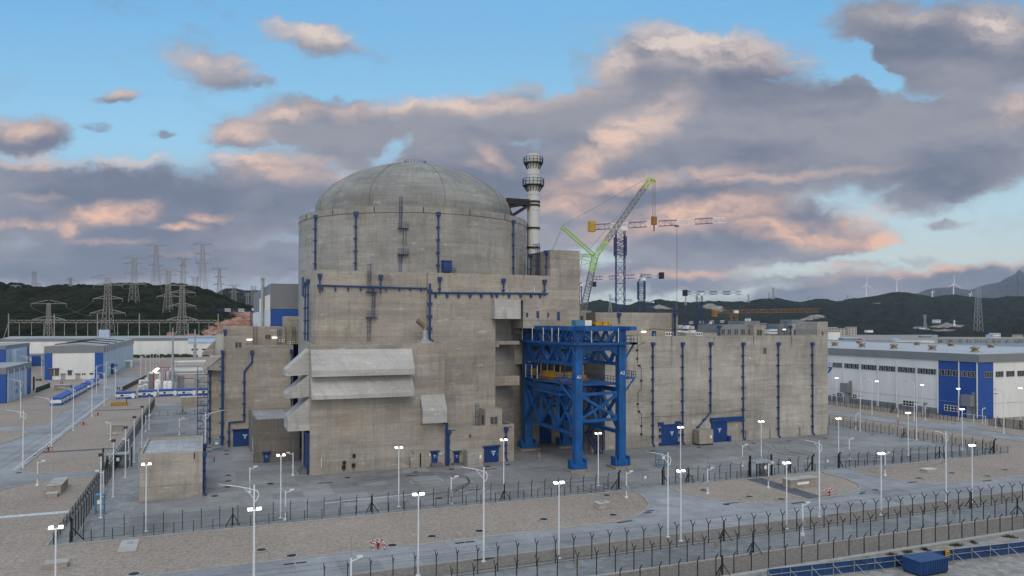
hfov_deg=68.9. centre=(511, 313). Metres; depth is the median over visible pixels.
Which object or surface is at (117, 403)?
barrier block
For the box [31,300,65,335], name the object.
pylon
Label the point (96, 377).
street lamp
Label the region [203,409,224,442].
street lamp
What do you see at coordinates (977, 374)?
warehouse
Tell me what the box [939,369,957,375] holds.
window
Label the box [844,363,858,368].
window
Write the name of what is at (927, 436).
fence
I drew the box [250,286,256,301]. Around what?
pylon
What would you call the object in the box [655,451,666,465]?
scaffold tower
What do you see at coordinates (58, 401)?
site cabin
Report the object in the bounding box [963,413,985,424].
gate
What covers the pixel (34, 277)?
pylon
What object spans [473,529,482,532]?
manhole cover
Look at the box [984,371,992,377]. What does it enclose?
window
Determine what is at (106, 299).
pylon
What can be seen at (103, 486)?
camera post
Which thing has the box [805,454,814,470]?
gate post
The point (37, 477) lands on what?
camera post
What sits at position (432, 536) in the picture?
manhole cover
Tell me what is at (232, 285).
pylon
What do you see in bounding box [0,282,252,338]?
hill
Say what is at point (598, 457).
floodlight post
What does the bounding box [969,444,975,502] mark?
floodlight post
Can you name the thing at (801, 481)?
concrete box
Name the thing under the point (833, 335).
storage hall
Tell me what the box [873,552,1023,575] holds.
concrete slab
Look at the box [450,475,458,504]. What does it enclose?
camera post
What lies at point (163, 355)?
hedge
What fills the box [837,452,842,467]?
gate post
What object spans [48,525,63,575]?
floodlight post
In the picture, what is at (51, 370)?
shutter door
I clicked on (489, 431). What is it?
annex
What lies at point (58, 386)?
concrete box
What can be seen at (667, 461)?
street lamp
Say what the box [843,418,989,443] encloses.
fence
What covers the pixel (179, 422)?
camera post
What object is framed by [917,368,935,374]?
window
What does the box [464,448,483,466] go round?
concrete kiosk
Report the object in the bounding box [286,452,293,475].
camera post
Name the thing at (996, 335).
harbour house
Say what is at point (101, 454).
floodlight post
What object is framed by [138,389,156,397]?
site cabin
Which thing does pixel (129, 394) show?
site cabin
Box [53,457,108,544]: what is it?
fence
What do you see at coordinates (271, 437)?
corner block
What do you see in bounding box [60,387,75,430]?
street lamp
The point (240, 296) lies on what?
hill
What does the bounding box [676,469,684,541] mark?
floodlight post
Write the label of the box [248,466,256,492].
camera post
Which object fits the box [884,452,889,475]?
camera post
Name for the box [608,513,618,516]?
manhole cover
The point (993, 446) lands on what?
gate post
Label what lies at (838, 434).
floodlight post
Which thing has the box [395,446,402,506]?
floodlight post
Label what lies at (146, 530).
floodlight post
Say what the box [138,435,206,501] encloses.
pump house
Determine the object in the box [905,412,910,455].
floodlight post
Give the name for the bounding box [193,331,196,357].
lightning mast
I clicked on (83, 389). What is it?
site cabin
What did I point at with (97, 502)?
scaffold tower
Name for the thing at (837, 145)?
sky
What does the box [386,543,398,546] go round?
manhole cover
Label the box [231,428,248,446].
large door
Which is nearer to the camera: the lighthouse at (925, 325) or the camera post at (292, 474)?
the camera post at (292, 474)
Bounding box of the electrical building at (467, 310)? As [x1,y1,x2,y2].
[427,243,591,443]
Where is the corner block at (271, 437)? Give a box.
[249,408,299,462]
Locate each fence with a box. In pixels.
[36,383,49,392]
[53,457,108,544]
[69,399,154,537]
[69,482,616,542]
[83,474,614,538]
[323,481,1023,575]
[450,494,1023,575]
[619,512,1022,575]
[664,463,741,483]
[677,469,755,484]
[778,457,808,473]
[828,400,955,421]
[829,397,959,421]
[840,440,991,466]
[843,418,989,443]
[845,446,1007,468]
[861,423,1002,446]
[989,415,1022,429]
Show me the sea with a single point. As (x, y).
(991, 343)
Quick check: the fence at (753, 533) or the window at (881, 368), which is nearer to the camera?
the fence at (753, 533)
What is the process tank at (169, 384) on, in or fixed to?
on the ground at (24, 550)
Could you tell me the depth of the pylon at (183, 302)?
679.35 m
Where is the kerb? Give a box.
[0,376,1023,575]
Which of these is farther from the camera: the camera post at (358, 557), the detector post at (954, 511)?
the detector post at (954, 511)
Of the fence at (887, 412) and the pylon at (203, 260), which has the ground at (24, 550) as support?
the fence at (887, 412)
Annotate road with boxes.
[0,360,1023,575]
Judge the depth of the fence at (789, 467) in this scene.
149.12 m
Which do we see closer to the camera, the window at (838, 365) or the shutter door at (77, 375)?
the window at (838, 365)
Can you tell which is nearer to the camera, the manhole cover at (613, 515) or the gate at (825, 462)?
the manhole cover at (613, 515)
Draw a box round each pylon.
[31,272,37,286]
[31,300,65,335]
[89,274,126,335]
[123,255,144,302]
[145,243,166,285]
[156,269,179,312]
[167,283,197,335]
[178,258,190,283]
[192,242,212,288]
[213,267,225,294]
[228,284,239,300]
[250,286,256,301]
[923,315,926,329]
[973,284,983,331]
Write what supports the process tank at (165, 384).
on the ground at (24, 550)
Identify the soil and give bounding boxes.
[756,533,1023,575]
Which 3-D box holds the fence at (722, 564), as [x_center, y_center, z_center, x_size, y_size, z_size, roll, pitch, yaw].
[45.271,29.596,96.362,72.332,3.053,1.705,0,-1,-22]
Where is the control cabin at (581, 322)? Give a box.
[572,320,591,325]
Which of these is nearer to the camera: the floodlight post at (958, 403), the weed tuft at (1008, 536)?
the weed tuft at (1008, 536)
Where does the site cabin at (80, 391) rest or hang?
on the road
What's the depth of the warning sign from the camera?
93.25 m
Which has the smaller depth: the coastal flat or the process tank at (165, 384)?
the process tank at (165, 384)
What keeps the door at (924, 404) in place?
in the warehouse
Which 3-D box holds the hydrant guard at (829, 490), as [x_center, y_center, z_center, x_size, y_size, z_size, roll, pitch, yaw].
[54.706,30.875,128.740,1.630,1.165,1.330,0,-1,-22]
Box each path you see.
[0,510,70,517]
[81,478,138,538]
[462,501,1023,575]
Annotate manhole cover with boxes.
[126,571,141,575]
[255,548,267,551]
[285,553,297,557]
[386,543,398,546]
[426,534,437,538]
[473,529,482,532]
[538,518,548,520]
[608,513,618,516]
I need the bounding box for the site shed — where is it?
[838,337,857,339]
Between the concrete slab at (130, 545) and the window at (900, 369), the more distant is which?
the window at (900, 369)
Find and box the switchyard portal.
[3,314,219,337]
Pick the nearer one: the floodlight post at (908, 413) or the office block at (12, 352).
the floodlight post at (908, 413)
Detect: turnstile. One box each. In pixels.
[102,447,131,468]
[746,454,774,476]
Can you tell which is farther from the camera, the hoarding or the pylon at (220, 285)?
the pylon at (220, 285)
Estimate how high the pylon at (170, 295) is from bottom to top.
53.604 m
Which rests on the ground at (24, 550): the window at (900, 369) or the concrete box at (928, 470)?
the concrete box at (928, 470)
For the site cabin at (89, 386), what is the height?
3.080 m
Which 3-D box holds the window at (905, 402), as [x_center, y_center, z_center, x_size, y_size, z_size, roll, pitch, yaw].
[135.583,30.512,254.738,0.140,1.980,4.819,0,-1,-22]
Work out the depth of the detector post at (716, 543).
97.73 m
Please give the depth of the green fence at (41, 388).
322.82 m
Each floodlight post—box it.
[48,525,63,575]
[98,453,103,517]
[111,439,115,496]
[123,426,127,477]
[132,416,135,462]
[141,406,143,446]
[141,463,151,531]
[148,394,150,429]
[248,507,260,575]
[276,454,285,518]
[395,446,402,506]
[412,492,424,575]
[500,439,507,483]
[553,481,564,558]
[595,432,601,485]
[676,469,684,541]
[677,427,683,476]
[758,421,763,458]
[782,462,790,529]
[836,418,840,463]
[878,452,884,515]
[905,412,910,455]
[915,402,918,439]
[956,388,959,419]
[961,409,964,449]
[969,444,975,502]
[993,393,996,426]
[1019,388,1021,418]
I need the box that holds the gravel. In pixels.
[352,491,1023,575]
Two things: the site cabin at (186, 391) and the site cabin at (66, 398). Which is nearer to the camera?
the site cabin at (66, 398)
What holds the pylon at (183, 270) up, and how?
on the hill at (16, 305)
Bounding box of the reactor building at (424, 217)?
[298,159,526,448]
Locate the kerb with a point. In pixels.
(896, 550)
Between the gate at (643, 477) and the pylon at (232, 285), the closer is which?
the gate at (643, 477)
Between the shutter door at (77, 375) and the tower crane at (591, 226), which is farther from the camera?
the tower crane at (591, 226)
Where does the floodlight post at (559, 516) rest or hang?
on the gravel
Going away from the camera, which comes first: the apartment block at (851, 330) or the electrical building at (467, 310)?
the electrical building at (467, 310)
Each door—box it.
[49,368,53,375]
[54,368,59,375]
[75,373,80,378]
[111,363,117,373]
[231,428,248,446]
[262,451,270,462]
[303,431,309,473]
[430,450,439,462]
[452,450,461,462]
[483,445,500,462]
[539,414,551,443]
[658,421,680,445]
[710,416,743,441]
[845,393,848,402]
[923,402,927,412]
[967,406,971,417]
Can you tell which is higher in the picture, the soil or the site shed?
the site shed
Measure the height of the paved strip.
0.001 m
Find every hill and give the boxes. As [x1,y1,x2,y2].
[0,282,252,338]
[217,288,258,305]
[580,292,1023,336]
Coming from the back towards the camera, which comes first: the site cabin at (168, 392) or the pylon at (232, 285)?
the pylon at (232, 285)
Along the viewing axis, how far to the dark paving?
138.03 m
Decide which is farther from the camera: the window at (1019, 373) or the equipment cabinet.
the equipment cabinet
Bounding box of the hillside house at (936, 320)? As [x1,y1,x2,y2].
[932,319,940,322]
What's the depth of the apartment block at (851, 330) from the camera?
1244.79 m
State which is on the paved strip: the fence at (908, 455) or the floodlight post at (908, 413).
the fence at (908, 455)
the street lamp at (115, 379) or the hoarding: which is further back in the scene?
the street lamp at (115, 379)
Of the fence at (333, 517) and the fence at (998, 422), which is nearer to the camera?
the fence at (333, 517)
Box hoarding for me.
[767,541,1023,575]
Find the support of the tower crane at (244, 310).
on the ground at (24, 550)
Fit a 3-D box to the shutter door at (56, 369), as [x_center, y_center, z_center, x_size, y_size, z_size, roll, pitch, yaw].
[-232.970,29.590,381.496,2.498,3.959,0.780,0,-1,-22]
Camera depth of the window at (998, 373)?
235.37 m
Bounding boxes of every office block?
[0,343,29,361]
[0,362,31,403]
[29,353,44,365]
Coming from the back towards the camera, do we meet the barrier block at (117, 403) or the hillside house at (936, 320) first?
the hillside house at (936, 320)
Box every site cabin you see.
[50,396,64,405]
[56,394,67,402]
[60,392,71,400]
[66,389,78,396]
[70,387,81,395]
[75,385,84,393]
[81,382,91,389]
[116,391,135,398]
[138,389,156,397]
[159,388,176,396]
[178,388,195,395]
[198,388,206,394]
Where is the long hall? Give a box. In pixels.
[0,330,214,357]
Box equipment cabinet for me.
[143,384,147,389]
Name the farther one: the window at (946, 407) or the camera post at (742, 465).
the window at (946, 407)
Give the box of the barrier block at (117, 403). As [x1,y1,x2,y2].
[111,397,127,405]
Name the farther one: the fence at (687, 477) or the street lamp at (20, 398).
the street lamp at (20, 398)
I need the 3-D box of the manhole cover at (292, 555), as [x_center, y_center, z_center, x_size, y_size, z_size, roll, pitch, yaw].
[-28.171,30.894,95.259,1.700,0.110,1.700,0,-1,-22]
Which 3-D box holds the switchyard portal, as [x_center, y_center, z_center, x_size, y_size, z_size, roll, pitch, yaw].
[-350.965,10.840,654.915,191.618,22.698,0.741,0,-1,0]
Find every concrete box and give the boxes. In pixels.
[43,558,69,569]
[45,491,58,497]
[46,477,68,493]
[54,384,71,390]
[111,424,123,430]
[181,396,202,407]
[594,500,610,508]
[782,475,818,488]
[919,467,936,472]
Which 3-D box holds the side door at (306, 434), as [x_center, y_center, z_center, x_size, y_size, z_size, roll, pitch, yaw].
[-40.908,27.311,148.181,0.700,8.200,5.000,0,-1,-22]
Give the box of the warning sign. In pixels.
[945,548,949,557]
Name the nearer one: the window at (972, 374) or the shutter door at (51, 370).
the window at (972, 374)
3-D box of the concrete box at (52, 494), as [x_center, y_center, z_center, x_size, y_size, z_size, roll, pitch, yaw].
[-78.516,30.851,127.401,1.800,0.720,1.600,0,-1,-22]
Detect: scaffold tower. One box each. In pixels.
[94,493,104,514]
[213,438,220,449]
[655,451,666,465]
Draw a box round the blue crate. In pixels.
[901,551,948,575]
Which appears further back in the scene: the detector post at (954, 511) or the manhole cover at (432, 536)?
the detector post at (954, 511)
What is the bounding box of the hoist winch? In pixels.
[592,322,610,325]
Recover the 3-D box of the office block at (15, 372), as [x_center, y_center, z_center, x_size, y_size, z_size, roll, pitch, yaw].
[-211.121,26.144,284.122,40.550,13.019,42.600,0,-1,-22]
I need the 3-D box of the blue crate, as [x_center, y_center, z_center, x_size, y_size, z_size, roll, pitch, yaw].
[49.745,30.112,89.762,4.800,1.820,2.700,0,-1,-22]
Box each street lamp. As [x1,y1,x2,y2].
[1,409,25,467]
[11,379,22,417]
[33,396,53,445]
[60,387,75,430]
[92,371,105,404]
[95,364,105,393]
[106,367,116,396]
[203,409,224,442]
[218,483,258,543]
[455,465,487,561]
[644,451,670,536]
[800,439,821,516]
[930,430,947,501]
[994,389,1004,433]
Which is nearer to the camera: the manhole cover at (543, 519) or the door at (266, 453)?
the manhole cover at (543, 519)
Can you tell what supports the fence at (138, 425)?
on the paved strip
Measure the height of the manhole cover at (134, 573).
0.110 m
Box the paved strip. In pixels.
[49,407,1003,544]
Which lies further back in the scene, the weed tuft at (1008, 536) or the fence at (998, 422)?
the fence at (998, 422)
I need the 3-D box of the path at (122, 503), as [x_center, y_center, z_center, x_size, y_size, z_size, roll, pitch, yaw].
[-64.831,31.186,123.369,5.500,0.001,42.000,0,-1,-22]
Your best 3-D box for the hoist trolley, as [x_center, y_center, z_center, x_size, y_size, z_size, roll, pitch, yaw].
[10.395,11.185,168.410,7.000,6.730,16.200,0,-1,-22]
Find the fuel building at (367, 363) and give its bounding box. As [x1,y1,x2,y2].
[283,263,448,474]
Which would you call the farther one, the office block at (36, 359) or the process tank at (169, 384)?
the office block at (36, 359)
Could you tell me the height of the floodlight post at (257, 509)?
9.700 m
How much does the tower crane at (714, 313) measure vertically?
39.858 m
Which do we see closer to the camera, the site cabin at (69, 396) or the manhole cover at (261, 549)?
the manhole cover at (261, 549)
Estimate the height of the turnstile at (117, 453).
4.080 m
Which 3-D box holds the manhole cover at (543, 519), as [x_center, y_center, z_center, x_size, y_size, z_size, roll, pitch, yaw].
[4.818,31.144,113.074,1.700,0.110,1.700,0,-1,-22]
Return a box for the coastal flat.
[840,335,1023,342]
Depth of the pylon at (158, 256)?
1000.22 m
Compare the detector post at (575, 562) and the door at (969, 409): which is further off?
the door at (969, 409)
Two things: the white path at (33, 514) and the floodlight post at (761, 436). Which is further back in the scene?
the floodlight post at (761, 436)
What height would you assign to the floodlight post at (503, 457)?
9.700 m
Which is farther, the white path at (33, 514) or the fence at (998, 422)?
the fence at (998, 422)
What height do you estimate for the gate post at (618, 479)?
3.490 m
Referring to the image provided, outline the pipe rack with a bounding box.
[139,360,205,390]
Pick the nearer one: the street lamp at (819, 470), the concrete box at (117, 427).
the street lamp at (819, 470)
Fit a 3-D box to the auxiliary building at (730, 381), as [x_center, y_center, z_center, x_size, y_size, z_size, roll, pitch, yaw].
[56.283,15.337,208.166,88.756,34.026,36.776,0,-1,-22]
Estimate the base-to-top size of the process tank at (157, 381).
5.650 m
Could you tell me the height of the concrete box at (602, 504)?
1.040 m
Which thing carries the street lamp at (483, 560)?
on the gravel
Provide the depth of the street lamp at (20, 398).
232.04 m
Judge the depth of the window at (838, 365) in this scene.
283.70 m
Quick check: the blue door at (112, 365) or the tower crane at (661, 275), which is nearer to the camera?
the blue door at (112, 365)
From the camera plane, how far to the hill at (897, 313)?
2511.21 m
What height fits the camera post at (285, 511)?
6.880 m
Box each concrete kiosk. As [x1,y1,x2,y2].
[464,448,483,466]
[693,428,712,445]
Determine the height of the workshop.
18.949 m
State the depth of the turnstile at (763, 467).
145.23 m
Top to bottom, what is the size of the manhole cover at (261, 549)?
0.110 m
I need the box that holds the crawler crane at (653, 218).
[552,177,656,310]
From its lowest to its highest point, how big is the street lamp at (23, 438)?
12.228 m
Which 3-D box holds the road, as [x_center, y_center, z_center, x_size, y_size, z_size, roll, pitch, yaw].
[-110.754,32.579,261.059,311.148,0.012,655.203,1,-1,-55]
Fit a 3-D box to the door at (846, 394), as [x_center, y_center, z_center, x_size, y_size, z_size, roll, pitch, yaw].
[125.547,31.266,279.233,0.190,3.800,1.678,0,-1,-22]
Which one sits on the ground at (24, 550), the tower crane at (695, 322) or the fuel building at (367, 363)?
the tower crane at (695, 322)
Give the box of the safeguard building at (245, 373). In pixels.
[197,316,297,446]
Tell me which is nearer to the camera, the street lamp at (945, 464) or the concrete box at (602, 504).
the concrete box at (602, 504)
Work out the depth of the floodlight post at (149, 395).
206.28 m
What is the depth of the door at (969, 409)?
234.33 m
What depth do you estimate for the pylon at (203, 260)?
1001.28 m
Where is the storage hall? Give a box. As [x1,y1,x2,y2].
[828,331,839,339]
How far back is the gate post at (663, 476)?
137.49 m
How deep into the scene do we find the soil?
98.86 m
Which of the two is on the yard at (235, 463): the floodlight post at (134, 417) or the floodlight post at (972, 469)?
the floodlight post at (134, 417)
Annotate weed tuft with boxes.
[949,542,963,546]
[1002,534,1018,538]
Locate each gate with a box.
[625,471,657,487]
[814,455,836,469]
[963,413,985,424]
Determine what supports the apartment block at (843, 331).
on the hill at (897, 313)
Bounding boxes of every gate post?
[70,517,84,541]
[611,470,620,488]
[662,466,666,484]
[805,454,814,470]
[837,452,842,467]
[989,438,995,452]
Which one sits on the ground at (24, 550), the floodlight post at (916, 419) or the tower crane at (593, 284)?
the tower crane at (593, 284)
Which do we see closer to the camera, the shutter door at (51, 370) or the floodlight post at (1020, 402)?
the floodlight post at (1020, 402)
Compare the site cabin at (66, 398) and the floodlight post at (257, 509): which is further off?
the site cabin at (66, 398)
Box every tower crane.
[217,308,252,325]
[580,282,595,309]
[588,217,725,312]
[594,272,663,312]
[610,298,657,312]
[682,290,740,331]
[683,320,726,323]
[712,309,817,320]
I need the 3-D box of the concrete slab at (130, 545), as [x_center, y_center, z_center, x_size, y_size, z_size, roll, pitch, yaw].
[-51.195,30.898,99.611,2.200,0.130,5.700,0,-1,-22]
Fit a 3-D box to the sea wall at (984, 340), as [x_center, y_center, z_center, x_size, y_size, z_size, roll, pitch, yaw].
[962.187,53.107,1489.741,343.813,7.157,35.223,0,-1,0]
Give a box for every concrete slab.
[117,539,139,552]
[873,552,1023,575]
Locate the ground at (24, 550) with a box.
[0,356,1023,575]
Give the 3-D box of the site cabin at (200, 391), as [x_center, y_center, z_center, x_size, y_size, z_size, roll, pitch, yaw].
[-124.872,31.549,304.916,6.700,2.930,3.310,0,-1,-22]
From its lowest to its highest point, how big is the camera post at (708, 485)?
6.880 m
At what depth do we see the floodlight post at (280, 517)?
113.78 m
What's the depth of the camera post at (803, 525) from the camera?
105.01 m
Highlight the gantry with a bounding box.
[514,326,637,472]
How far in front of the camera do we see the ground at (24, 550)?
120.05 m
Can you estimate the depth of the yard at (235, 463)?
147.04 m
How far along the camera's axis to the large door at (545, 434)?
184.43 m
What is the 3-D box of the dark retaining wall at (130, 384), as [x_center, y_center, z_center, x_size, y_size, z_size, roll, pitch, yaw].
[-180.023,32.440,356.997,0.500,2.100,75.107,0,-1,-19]
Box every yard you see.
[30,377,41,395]
[76,402,991,539]
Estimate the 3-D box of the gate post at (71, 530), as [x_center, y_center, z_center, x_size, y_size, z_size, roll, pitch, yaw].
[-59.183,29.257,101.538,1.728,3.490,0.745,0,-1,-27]
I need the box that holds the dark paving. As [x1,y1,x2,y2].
[42,409,821,498]
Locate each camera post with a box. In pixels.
[36,460,45,485]
[95,457,104,496]
[178,409,184,434]
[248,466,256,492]
[283,475,293,520]
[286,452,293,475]
[350,555,362,575]
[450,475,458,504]
[625,458,632,498]
[706,467,713,494]
[741,433,747,466]
[767,450,773,487]
[801,486,809,535]
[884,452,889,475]
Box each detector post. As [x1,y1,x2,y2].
[572,555,579,569]
[713,539,719,551]
[952,507,957,517]
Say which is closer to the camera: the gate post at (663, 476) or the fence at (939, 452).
the gate post at (663, 476)
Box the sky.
[0,0,1023,304]
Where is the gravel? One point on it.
(759, 561)
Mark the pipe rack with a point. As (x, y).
(179, 374)
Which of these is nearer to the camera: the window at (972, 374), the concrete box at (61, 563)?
the concrete box at (61, 563)
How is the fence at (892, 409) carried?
on the ground at (24, 550)
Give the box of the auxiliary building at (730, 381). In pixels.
[583,307,831,449]
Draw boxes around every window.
[833,362,841,367]
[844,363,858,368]
[861,364,876,369]
[879,365,895,371]
[898,367,914,372]
[903,400,914,406]
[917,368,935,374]
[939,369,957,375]
[944,405,957,411]
[961,371,975,377]
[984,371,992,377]
[995,371,1003,376]
[1006,371,1014,376]
[1017,370,1023,375]
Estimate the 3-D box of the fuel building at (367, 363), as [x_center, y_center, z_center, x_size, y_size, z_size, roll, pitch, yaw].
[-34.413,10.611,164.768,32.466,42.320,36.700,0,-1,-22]
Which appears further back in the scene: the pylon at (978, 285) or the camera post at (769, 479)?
the pylon at (978, 285)
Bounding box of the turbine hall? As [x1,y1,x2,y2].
[253,277,297,405]
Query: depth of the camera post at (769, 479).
135.02 m
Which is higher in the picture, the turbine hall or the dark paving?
the turbine hall
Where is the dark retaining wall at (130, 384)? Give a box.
[123,374,146,390]
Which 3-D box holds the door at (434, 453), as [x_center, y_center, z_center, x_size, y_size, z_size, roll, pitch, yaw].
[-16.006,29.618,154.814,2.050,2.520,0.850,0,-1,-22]
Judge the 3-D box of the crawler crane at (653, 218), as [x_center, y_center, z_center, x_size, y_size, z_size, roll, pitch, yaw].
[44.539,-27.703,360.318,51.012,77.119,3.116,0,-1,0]
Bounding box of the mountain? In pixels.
[917,270,1023,297]
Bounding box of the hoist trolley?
[529,349,588,381]
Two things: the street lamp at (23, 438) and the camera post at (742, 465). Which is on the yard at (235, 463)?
the camera post at (742, 465)
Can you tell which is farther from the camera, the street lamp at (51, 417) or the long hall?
the long hall
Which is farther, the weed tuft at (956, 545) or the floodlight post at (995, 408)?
the floodlight post at (995, 408)
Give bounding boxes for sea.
[938,342,1023,344]
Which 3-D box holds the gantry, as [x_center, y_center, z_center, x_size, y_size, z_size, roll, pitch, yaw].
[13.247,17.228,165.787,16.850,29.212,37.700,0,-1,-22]
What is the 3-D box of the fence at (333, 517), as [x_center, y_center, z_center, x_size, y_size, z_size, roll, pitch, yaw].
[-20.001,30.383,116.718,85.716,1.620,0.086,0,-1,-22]
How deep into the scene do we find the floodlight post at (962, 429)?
175.91 m
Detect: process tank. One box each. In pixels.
[154,379,160,388]
[163,381,167,388]
[168,381,171,388]
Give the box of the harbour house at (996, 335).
[989,333,1000,337]
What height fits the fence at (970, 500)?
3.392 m
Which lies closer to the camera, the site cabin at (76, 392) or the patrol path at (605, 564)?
the patrol path at (605, 564)
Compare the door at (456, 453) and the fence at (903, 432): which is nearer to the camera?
the door at (456, 453)
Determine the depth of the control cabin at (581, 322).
159.64 m
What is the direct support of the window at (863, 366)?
in the warehouse
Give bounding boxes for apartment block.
[828,328,846,334]
[845,327,856,334]
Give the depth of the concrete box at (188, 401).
260.86 m
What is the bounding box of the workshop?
[44,337,133,379]
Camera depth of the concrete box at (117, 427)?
204.19 m
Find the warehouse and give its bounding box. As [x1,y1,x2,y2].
[828,340,1023,418]
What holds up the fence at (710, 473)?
on the paved strip
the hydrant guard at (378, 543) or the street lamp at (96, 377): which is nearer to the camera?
the hydrant guard at (378, 543)
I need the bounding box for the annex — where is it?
[444,403,513,465]
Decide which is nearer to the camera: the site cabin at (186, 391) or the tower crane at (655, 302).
the site cabin at (186, 391)
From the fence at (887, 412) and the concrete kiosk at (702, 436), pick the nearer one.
the concrete kiosk at (702, 436)
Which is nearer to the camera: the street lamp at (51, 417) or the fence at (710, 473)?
the fence at (710, 473)
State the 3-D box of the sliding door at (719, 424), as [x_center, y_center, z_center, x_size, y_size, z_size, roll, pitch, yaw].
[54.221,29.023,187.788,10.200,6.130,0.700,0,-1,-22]
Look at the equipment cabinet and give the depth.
305.55 m
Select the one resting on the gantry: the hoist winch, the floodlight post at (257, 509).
the hoist winch
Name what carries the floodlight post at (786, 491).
on the gravel
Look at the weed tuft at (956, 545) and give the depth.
100.19 m
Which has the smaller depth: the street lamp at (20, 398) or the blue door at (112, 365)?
the street lamp at (20, 398)
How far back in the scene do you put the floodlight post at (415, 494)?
88.13 m
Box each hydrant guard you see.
[371,539,384,550]
[822,488,834,496]
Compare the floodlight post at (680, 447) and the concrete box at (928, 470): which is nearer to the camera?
the floodlight post at (680, 447)
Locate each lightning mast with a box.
[171,329,174,387]
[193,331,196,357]
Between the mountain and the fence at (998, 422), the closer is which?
the fence at (998, 422)
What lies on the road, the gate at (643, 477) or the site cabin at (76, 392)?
the site cabin at (76, 392)
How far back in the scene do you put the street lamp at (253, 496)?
82.91 m
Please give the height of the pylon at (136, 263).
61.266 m
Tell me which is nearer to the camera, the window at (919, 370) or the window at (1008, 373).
the window at (1008, 373)
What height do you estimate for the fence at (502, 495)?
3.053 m
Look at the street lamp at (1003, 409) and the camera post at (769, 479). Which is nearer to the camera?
the camera post at (769, 479)
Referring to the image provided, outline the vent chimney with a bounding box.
[506,149,543,274]
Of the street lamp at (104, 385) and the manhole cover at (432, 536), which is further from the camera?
the street lamp at (104, 385)
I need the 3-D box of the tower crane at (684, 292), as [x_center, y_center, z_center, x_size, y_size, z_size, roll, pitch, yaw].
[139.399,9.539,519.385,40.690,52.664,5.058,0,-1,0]
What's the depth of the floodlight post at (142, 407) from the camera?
177.89 m
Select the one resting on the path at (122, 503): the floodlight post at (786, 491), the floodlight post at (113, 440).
the floodlight post at (113, 440)
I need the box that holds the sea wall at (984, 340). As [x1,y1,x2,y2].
[938,339,1023,342]
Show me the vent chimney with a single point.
(532, 186)
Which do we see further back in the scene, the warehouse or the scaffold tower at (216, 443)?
the warehouse
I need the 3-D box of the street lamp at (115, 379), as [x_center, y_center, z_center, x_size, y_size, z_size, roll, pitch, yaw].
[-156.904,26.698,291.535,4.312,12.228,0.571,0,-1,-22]
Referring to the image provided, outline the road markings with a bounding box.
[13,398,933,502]
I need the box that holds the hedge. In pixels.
[133,353,192,357]
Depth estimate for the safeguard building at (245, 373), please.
181.08 m
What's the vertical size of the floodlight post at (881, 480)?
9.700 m
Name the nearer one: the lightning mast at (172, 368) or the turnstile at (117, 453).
the turnstile at (117, 453)
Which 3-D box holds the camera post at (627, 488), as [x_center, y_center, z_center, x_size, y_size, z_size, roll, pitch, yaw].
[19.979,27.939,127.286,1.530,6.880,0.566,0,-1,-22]
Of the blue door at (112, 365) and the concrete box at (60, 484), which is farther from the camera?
the blue door at (112, 365)
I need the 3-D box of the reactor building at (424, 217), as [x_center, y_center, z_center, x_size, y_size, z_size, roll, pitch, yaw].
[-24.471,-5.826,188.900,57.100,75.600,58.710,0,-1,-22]
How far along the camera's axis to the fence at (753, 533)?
97.67 m
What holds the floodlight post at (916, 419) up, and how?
on the yard at (235, 463)
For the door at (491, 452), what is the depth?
159.33 m

